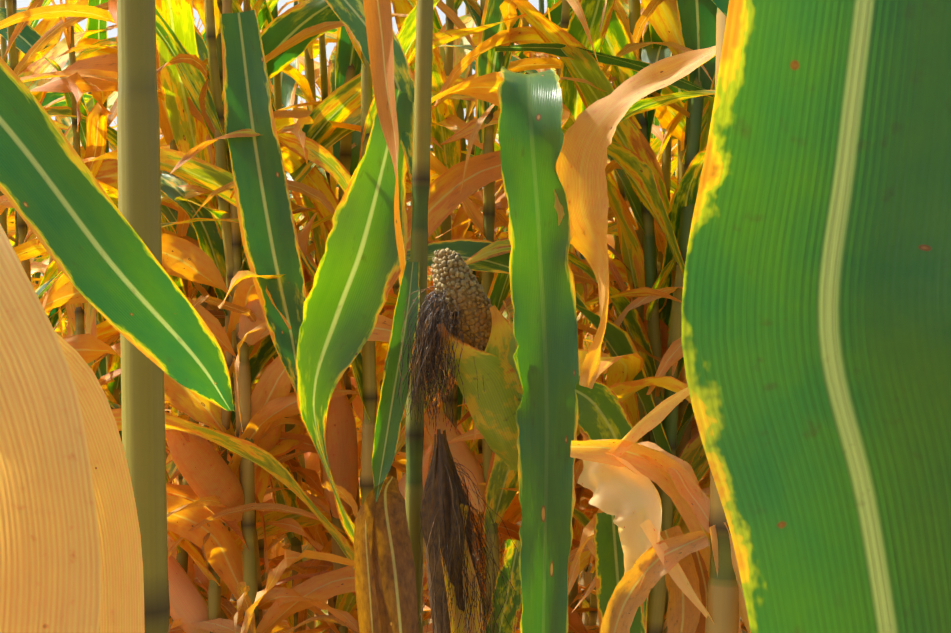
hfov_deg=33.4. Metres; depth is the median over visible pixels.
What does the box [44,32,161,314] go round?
corn plant
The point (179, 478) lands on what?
corn plant
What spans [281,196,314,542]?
corn plant
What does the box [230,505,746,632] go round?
ground
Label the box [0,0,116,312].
corn plant
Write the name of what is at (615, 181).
corn plant
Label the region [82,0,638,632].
corn plant
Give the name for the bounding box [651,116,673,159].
corn plant
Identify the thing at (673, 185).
corn plant
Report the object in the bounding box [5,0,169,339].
corn plant
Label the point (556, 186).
corn leaves
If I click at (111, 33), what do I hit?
sky
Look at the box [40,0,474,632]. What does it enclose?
corn plant
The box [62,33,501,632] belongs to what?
corn plant
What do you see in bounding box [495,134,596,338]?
corn plant
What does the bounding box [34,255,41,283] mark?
corn plant
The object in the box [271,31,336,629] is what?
corn plant
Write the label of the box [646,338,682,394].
corn plant
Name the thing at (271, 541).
corn plant
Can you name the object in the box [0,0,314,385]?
corn plant
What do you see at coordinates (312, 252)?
corn plant
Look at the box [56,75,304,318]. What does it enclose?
corn plant
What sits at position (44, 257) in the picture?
corn plant
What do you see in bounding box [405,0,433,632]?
corn stalk
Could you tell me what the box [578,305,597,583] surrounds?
corn plant
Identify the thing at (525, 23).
corn plant
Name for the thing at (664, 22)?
corn plant
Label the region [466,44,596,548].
corn plant
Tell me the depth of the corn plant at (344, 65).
2.81 m
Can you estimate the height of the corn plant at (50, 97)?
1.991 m
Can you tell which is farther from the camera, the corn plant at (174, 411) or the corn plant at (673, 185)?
the corn plant at (174, 411)
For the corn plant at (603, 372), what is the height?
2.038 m
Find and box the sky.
[0,0,661,275]
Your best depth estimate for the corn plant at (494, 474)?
2.66 m
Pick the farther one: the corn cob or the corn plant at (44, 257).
the corn plant at (44, 257)
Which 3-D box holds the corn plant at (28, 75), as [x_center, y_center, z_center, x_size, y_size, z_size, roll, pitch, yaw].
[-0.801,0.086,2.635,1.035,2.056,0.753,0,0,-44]
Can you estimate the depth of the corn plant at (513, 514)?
3.13 m
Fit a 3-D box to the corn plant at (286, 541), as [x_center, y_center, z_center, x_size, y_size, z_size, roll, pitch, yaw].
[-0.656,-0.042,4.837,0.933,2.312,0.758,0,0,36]
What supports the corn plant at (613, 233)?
on the ground
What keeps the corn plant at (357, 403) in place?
on the ground
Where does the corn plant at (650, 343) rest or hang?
on the ground
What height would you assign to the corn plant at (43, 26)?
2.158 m
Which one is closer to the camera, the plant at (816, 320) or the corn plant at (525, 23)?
the plant at (816, 320)
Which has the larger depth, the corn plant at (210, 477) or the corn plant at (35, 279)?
the corn plant at (35, 279)
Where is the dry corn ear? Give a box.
[418,429,518,632]
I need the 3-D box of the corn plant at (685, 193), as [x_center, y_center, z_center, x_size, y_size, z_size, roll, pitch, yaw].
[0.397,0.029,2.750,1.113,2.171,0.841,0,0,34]
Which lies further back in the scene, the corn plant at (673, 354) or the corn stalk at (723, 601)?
the corn plant at (673, 354)
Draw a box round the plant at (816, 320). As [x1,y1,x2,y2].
[0,0,950,632]
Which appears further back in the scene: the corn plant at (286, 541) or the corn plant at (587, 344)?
the corn plant at (587, 344)
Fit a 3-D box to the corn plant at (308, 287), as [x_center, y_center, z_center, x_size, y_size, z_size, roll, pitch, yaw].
[-0.531,0.062,2.986,0.822,2.103,0.704,0,0,-34]
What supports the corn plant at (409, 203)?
on the ground
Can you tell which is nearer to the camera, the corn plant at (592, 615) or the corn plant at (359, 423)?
the corn plant at (592, 615)
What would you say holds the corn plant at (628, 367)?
on the ground
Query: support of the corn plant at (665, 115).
on the ground
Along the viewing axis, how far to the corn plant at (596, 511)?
3.11 m
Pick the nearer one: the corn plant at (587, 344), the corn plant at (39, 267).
the corn plant at (39, 267)
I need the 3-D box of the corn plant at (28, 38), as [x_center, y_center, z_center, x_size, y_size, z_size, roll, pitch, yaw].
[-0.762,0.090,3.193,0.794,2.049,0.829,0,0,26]
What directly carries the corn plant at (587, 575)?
on the ground
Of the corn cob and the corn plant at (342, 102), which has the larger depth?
the corn plant at (342, 102)
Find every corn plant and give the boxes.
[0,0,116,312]
[0,0,196,330]
[0,0,278,616]
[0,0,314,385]
[0,0,466,622]
[0,24,238,327]
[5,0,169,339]
[7,55,304,618]
[7,120,68,235]
[9,92,91,331]
[13,0,436,632]
[17,7,85,296]
[24,0,317,628]
[28,0,526,632]
[31,259,48,274]
[31,261,47,272]
[31,277,41,280]
[34,252,49,273]
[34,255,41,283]
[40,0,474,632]
[42,0,409,632]
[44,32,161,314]
[51,0,224,632]
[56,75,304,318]
[59,0,401,632]
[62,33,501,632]
[72,38,478,620]
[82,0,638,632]
[160,18,206,411]
[161,0,479,632]
[165,18,204,483]
[167,26,427,632]
[169,0,391,623]
[172,410,233,484]
[175,0,470,632]
[176,0,714,623]
[233,187,338,600]
[252,56,521,618]
[267,218,361,488]
[271,1,327,602]
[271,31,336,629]
[280,60,360,610]
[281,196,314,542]
[282,174,434,548]
[295,3,520,632]
[310,232,320,480]
[316,0,681,604]
[316,95,439,624]
[325,0,593,610]
[326,0,673,620]
[352,0,632,613]
[397,0,714,632]
[405,0,716,632]
[407,153,434,625]
[423,0,686,632]
[430,77,708,567]
[431,0,709,618]
[435,2,608,630]
[435,26,709,632]
[438,0,709,632]
[439,0,677,551]
[458,0,705,441]
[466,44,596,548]
[466,116,677,629]
[472,0,585,500]
[472,3,677,595]
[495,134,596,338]
[496,128,592,625]
[573,0,714,612]
[575,287,682,487]
[577,299,611,322]
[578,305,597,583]
[583,83,613,489]
[586,158,676,500]
[589,508,747,632]
[590,126,676,514]
[607,222,617,235]
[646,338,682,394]
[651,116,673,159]
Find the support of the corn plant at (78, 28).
on the ground
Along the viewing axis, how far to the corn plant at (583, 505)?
3.03 m
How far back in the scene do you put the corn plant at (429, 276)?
5.61 m
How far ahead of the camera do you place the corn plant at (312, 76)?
3.05 m
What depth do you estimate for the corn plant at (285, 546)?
4.78 m
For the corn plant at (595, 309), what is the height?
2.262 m
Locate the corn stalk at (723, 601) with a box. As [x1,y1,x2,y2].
[706,7,738,632]
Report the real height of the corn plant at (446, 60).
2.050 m
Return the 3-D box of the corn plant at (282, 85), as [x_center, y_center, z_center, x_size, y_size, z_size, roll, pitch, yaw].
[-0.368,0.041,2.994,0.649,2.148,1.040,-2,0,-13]
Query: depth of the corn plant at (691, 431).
2.79 m
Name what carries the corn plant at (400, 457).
on the ground
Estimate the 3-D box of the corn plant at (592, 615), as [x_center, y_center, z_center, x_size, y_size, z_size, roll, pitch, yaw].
[0.261,0.165,4.008,0.978,1.898,0.734,0,0,-7]
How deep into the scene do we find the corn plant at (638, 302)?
2.58 m
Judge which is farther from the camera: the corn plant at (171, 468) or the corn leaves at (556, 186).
the corn plant at (171, 468)
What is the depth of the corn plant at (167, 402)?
4.80 m
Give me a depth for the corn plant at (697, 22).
2.60 m
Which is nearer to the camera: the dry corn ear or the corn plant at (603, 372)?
the dry corn ear
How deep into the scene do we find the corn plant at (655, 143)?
3.32 m
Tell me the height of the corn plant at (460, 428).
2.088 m
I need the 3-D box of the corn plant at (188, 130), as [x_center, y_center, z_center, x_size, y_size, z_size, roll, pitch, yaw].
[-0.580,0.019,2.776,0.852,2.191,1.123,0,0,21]
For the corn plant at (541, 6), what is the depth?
4.70 m
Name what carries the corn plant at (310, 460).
on the ground
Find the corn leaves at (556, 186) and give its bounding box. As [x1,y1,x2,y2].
[220,0,750,632]
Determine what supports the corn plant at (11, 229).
on the ground
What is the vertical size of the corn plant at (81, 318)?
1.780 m
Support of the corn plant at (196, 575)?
on the ground
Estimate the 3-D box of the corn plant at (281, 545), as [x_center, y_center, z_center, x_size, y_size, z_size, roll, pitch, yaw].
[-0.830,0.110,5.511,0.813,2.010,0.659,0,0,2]
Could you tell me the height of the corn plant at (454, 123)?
2.147 m
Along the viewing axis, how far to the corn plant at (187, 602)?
2.71 m
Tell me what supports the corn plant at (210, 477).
on the ground
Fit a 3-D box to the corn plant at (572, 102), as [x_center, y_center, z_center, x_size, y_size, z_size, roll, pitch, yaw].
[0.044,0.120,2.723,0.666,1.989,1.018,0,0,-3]
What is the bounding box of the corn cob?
[397,248,522,470]
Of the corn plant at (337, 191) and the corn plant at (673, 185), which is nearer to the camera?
the corn plant at (673, 185)
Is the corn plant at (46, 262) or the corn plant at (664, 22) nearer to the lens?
the corn plant at (664, 22)

